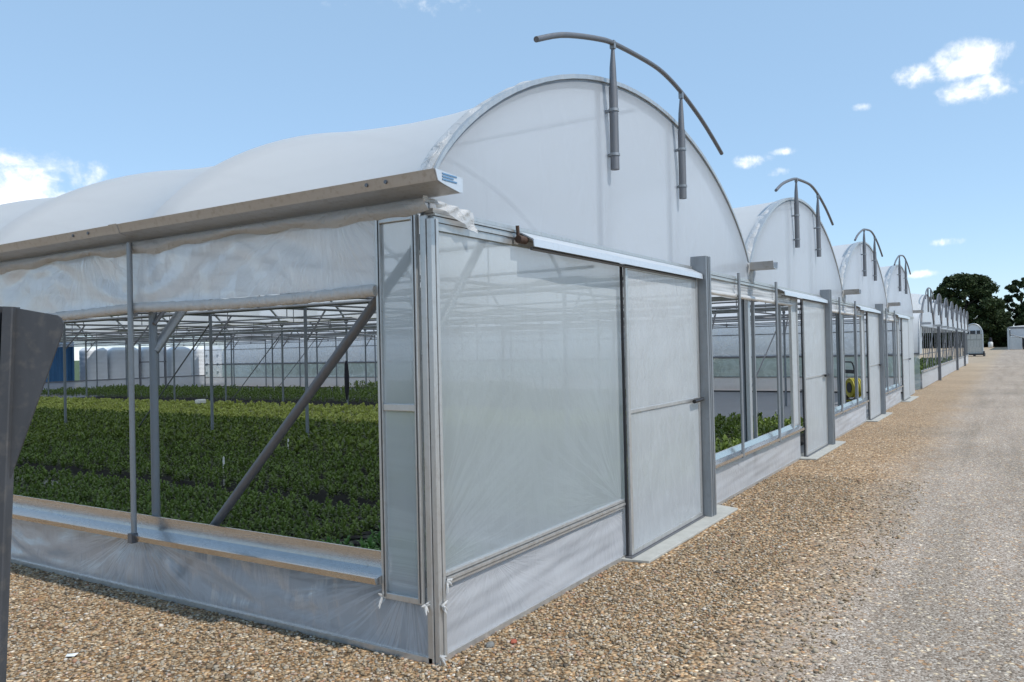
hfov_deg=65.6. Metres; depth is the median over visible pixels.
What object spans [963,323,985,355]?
trailer
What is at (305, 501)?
potted shrub
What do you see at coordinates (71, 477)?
potted shrub
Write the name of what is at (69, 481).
potted shrub
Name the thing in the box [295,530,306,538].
potted shrub
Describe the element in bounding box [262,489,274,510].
potted shrub
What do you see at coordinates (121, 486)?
potted shrub
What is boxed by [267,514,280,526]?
potted shrub
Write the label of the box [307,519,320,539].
potted shrub
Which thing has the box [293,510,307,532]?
potted shrub
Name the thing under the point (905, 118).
sky
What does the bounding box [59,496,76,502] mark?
potted shrub
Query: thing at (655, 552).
doorstep
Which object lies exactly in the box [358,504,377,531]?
potted shrub
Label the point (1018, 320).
bushy tree
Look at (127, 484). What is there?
potted shrub
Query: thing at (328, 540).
potted shrub
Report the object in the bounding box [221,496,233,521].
potted shrub
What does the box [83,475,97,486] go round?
potted shrub
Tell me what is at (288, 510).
potted shrub
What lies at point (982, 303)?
oak tree
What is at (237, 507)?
potted shrub
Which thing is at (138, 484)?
potted shrub
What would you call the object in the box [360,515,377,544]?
potted shrub
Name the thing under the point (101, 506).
potted shrub
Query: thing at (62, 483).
potted shrub
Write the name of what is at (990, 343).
white tank
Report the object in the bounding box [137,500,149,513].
potted shrub
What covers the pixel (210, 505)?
potted shrub
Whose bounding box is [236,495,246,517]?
potted shrub
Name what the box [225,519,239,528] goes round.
potted shrub
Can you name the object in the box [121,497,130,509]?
potted shrub
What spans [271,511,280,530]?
potted shrub
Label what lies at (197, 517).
potted shrub
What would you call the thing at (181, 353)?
wrapped pallet
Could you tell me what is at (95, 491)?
potted shrub
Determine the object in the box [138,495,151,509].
potted shrub
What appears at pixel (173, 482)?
potted shrub
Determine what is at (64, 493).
potted shrub
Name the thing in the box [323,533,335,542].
potted shrub
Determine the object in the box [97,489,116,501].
potted shrub
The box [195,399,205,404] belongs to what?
white sensor box
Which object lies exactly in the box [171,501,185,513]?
potted shrub
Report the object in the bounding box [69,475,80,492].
potted shrub
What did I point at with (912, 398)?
doorstep
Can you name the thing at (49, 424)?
shrub bed
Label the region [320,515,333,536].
potted shrub
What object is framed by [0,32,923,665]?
greenhouse
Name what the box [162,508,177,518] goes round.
potted shrub
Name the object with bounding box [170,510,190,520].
potted shrub
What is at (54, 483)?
potted shrub
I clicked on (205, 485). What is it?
potted shrub
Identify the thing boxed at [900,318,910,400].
door
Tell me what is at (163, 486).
potted shrub
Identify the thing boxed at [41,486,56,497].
potted shrub
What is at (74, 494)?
potted shrub
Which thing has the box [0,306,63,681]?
steel post
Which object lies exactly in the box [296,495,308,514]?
potted shrub
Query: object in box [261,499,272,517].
potted shrub
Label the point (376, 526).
potted shrub
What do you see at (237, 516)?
potted shrub
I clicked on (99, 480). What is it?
potted shrub
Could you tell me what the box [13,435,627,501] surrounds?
shrub bed
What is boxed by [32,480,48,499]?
potted shrub
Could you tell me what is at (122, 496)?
potted shrub
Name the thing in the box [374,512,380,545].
potted shrub
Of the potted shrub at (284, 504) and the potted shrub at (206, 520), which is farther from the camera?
the potted shrub at (284, 504)
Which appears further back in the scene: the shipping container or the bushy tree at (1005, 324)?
the bushy tree at (1005, 324)
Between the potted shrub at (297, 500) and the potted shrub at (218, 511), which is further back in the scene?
the potted shrub at (297, 500)
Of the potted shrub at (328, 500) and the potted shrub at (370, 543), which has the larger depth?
the potted shrub at (328, 500)
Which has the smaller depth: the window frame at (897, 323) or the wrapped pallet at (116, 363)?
the window frame at (897, 323)
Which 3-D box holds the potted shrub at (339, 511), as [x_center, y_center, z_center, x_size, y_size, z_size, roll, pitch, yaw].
[-1.612,1.690,7.434,0.179,0.334,0.200,-2,-1,27]
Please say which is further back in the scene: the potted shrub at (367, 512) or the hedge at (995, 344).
the hedge at (995, 344)
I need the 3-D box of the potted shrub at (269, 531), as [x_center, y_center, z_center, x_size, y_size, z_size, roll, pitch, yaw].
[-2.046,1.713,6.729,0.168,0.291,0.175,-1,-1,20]
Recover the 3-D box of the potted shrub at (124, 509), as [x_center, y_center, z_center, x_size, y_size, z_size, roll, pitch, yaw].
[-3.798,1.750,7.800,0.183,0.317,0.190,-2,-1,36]
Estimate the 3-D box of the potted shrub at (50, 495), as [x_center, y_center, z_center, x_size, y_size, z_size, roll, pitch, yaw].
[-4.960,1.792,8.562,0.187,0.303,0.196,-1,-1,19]
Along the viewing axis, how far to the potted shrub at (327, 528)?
6.79 m
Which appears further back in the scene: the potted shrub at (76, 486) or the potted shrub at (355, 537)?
the potted shrub at (76, 486)
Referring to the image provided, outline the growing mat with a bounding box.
[13,395,803,547]
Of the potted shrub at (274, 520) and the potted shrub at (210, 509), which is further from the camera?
the potted shrub at (210, 509)
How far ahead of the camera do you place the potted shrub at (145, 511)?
7.65 m
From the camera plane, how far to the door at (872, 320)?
18.19 m
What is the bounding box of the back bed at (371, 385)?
[349,380,377,388]
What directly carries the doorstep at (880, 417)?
on the ground
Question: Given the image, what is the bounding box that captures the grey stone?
[485,641,494,647]
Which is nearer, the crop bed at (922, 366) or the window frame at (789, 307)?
the window frame at (789, 307)
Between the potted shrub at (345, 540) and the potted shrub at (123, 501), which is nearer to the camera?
the potted shrub at (345, 540)
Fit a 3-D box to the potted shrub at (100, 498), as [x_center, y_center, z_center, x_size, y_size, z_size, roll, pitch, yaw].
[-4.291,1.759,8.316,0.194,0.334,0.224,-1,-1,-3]
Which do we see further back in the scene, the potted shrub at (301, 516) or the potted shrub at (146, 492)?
the potted shrub at (146, 492)
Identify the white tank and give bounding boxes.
[988,337,992,347]
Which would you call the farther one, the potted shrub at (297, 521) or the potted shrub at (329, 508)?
the potted shrub at (329, 508)
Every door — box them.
[619,264,703,555]
[800,299,829,455]
[866,311,881,419]
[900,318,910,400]
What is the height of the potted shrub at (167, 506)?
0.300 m
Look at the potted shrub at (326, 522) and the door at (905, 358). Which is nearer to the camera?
the potted shrub at (326, 522)
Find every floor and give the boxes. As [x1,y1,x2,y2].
[18,387,901,531]
[376,372,921,389]
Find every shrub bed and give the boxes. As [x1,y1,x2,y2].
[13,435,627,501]
[23,405,802,474]
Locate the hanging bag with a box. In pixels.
[344,361,348,399]
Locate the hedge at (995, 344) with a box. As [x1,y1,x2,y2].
[922,321,1023,347]
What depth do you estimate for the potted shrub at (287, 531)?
6.85 m
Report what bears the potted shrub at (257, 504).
on the growing mat
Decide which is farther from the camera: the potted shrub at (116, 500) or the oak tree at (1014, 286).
the oak tree at (1014, 286)
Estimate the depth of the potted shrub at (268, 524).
6.94 m
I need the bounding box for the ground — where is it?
[6,346,1023,681]
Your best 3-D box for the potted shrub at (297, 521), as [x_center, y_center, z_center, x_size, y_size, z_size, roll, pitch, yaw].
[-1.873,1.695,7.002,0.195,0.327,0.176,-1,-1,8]
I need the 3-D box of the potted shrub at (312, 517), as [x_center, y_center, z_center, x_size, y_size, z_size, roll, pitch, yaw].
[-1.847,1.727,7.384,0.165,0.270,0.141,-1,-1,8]
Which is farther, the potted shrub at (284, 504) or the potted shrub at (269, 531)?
the potted shrub at (284, 504)
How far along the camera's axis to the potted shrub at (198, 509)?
7.73 m
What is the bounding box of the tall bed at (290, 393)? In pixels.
[41,383,625,402]
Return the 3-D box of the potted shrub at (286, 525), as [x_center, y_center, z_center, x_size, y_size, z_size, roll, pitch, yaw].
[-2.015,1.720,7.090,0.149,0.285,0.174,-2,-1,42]
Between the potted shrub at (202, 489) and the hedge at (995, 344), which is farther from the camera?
the hedge at (995, 344)
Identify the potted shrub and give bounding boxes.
[13,487,24,495]
[14,485,25,492]
[28,488,40,496]
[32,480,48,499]
[34,489,47,496]
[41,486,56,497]
[44,493,56,499]
[49,481,60,496]
[57,479,66,488]
[57,488,69,501]
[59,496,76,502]
[62,473,73,481]
[65,478,75,488]
[67,496,83,504]
[68,489,81,502]
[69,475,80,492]
[70,481,80,498]
[81,483,94,502]
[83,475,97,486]
[83,488,97,506]
[88,499,102,506]
[92,487,106,507]
[93,477,107,493]
[95,481,109,497]
[95,494,110,505]
[96,500,115,509]
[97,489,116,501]
[108,486,122,504]
[109,495,122,506]
[109,501,121,510]
[116,491,128,509]
[118,482,129,501]
[119,504,130,511]
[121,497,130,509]
[122,488,129,497]
[125,479,129,494]
[136,479,144,498]
[136,488,143,499]
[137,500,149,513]
[138,484,149,503]
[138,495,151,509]
[139,489,150,508]
[139,506,151,514]
[143,491,151,510]
[160,480,174,499]
[160,488,173,511]
[160,499,166,508]
[161,501,173,510]
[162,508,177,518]
[166,481,174,497]
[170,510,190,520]
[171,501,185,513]
[174,485,186,507]
[177,500,195,520]
[181,486,195,501]
[181,494,190,512]
[187,512,202,521]
[188,499,200,519]
[192,506,207,515]
[194,489,206,501]
[195,514,213,523]
[198,482,211,502]
[198,503,208,520]
[199,486,209,505]
[200,498,212,516]
[201,511,213,523]
[202,506,214,518]
[209,483,222,501]
[209,503,220,523]
[210,496,227,508]
[213,505,231,520]
[216,490,229,510]
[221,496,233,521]
[225,510,241,528]
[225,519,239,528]
[231,502,245,527]
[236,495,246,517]
[239,517,252,529]
[241,507,257,530]
[245,494,260,518]
[246,486,262,508]
[246,502,259,525]
[248,491,262,512]
[249,516,265,531]
[256,507,270,532]
[258,516,279,533]
[260,493,274,507]
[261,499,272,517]
[261,526,274,533]
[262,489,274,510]
[267,502,282,527]
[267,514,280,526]
[268,498,283,520]
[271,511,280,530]
[272,520,291,536]
[278,518,292,536]
[280,505,294,528]
[280,513,293,535]
[281,498,298,523]
[283,490,298,513]
[288,515,307,532]
[290,525,306,537]
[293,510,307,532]
[294,504,306,526]
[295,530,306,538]
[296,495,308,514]
[296,495,311,519]
[305,512,321,531]
[306,501,322,526]
[306,523,324,539]
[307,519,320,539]
[318,507,331,528]
[319,497,332,519]
[320,503,335,523]
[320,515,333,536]
[320,524,334,537]
[321,519,334,540]
[321,536,342,544]
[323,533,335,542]
[326,504,349,535]
[332,535,353,545]
[333,500,344,522]
[333,520,346,543]
[334,515,349,539]
[334,524,351,544]
[344,512,359,535]
[346,506,361,528]
[348,519,364,546]
[349,519,362,540]
[357,534,375,549]
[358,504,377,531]
[359,503,371,522]
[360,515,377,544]
[360,536,380,549]
[361,515,374,535]
[366,523,380,543]
[372,507,379,531]
[372,530,380,548]
[373,500,380,524]
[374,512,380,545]
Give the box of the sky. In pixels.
[0,0,1023,360]
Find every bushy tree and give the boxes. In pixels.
[977,311,1014,346]
[1012,310,1023,340]
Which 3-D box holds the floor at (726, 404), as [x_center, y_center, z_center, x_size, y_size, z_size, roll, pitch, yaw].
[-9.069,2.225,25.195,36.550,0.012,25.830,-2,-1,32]
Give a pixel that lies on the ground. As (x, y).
(944, 598)
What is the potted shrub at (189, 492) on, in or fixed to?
on the growing mat
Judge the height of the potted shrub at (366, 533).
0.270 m
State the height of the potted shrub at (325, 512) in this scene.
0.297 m
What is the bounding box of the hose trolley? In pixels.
[845,361,860,402]
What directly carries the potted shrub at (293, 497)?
on the growing mat
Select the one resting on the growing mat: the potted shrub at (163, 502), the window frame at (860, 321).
the potted shrub at (163, 502)
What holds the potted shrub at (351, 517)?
on the growing mat
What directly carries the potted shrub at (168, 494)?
on the growing mat
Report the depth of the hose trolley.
22.01 m
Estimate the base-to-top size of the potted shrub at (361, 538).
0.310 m
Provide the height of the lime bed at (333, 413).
0.256 m
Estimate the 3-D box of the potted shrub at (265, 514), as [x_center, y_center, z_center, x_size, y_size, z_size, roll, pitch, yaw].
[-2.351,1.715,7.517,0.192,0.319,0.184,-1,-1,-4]
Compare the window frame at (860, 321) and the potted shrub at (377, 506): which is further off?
the window frame at (860, 321)
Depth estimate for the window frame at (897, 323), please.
22.71 m
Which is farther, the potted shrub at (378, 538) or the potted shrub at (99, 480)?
the potted shrub at (99, 480)
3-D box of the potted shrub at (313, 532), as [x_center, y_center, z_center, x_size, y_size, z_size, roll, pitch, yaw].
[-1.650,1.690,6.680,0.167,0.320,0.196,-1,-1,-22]
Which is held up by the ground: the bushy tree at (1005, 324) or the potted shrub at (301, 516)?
the bushy tree at (1005, 324)
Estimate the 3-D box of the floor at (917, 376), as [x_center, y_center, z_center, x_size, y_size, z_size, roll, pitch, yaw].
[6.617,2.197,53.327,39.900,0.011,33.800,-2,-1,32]
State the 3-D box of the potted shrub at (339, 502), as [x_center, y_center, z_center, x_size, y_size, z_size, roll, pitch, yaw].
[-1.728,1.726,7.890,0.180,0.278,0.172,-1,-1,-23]
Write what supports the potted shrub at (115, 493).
on the growing mat
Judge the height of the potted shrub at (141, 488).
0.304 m
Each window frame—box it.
[788,297,800,428]
[859,312,865,399]
[896,318,900,384]
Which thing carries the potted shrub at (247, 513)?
on the growing mat
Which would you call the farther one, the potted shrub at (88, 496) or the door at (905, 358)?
the door at (905, 358)
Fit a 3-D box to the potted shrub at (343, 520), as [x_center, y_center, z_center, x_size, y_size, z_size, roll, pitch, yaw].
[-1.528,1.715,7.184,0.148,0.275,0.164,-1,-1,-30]
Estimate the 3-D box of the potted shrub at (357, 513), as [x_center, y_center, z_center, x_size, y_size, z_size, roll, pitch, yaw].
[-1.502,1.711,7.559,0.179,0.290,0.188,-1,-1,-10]
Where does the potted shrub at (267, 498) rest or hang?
on the growing mat
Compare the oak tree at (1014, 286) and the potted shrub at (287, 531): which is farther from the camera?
the oak tree at (1014, 286)
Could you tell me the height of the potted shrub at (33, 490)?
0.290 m
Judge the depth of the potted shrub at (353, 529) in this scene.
6.86 m
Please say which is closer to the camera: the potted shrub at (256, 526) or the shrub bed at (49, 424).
the potted shrub at (256, 526)
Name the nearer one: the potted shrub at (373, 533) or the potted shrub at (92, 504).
the potted shrub at (373, 533)
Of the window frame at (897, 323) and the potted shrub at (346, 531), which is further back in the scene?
the window frame at (897, 323)
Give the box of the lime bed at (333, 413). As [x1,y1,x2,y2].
[36,396,378,425]
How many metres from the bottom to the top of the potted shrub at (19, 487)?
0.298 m
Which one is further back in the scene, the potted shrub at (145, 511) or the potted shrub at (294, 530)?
the potted shrub at (145, 511)
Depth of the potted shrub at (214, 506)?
7.88 m
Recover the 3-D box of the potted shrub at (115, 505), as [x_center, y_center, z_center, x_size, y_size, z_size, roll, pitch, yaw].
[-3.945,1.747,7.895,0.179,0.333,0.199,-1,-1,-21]
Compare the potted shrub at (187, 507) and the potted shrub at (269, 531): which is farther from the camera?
the potted shrub at (187, 507)
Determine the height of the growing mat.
0.006 m
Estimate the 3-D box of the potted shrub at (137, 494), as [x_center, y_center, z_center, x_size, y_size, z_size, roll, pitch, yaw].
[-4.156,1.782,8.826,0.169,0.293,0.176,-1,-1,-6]
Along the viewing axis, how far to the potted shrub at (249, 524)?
7.15 m
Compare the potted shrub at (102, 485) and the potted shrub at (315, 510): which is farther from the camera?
the potted shrub at (102, 485)
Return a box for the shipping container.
[46,342,74,381]
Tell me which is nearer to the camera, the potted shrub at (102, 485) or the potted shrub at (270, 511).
the potted shrub at (270, 511)
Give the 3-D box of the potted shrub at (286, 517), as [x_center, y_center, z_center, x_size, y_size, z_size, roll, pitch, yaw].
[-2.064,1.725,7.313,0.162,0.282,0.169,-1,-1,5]
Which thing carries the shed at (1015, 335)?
on the ground
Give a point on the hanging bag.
(346, 375)
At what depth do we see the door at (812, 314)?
12.73 m
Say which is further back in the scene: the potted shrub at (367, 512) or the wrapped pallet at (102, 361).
the wrapped pallet at (102, 361)
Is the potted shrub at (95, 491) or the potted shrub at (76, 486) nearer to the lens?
the potted shrub at (95, 491)
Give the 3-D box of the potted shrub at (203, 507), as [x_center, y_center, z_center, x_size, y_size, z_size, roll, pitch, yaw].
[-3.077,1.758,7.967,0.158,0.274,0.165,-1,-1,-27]
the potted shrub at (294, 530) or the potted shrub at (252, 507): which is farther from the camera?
the potted shrub at (252, 507)
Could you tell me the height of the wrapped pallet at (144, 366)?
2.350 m
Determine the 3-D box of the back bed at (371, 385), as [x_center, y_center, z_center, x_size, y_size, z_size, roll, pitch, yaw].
[-2.734,1.617,29.886,7.273,0.434,2.609,-2,-1,32]
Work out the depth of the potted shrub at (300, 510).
7.69 m
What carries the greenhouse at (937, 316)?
on the floor at (917, 376)
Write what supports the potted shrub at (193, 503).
on the growing mat
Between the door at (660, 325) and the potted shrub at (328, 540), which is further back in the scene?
the door at (660, 325)
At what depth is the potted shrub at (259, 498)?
8.29 m
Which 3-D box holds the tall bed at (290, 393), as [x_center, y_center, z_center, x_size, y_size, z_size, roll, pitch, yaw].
[-8.448,1.831,28.735,26.756,0.344,5.014,-2,-1,32]
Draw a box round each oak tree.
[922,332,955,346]
[932,272,1006,346]
[1004,277,1023,325]
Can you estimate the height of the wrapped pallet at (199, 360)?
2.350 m
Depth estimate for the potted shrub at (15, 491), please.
8.92 m
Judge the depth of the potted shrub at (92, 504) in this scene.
8.08 m
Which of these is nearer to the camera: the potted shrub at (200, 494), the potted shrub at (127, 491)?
the potted shrub at (200, 494)
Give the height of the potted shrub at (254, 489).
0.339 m
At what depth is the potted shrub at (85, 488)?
9.06 m
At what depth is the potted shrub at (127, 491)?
8.92 m
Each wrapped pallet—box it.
[79,347,107,379]
[106,347,138,378]
[141,347,166,377]
[166,347,190,375]
[191,346,221,374]
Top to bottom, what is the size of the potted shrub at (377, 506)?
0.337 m
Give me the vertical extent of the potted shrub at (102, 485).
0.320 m
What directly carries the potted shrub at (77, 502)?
on the growing mat
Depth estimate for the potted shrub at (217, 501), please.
8.10 m
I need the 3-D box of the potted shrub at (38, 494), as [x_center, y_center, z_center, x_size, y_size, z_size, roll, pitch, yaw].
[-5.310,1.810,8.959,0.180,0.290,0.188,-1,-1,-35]
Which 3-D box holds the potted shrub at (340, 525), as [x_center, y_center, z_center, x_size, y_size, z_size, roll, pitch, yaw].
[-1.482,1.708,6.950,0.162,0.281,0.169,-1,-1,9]
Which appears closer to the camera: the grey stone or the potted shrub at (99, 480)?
the grey stone
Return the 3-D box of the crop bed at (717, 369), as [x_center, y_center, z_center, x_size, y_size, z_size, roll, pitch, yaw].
[0.040,1.206,39.458,35.933,1.025,3.830,-2,-1,32]
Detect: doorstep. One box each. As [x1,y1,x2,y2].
[621,504,737,562]
[800,441,845,459]
[866,412,892,421]
[901,396,918,401]
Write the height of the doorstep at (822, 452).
0.022 m
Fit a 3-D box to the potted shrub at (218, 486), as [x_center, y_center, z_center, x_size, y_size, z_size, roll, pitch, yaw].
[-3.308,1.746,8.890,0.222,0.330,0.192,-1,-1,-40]
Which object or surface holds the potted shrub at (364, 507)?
on the growing mat
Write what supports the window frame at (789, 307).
in the greenhouse at (504, 274)
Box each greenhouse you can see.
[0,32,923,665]
[223,287,969,388]
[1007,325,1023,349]
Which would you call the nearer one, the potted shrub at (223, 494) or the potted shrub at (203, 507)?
the potted shrub at (203, 507)
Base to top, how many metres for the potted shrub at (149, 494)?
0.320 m
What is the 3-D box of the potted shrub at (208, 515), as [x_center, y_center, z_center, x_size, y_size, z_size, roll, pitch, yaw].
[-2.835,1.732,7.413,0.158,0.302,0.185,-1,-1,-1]
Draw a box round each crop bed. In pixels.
[250,358,917,375]
[720,356,950,376]
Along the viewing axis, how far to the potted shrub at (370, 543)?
5.98 m
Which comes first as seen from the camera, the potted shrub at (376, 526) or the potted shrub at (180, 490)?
the potted shrub at (376, 526)
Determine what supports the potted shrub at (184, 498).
on the growing mat

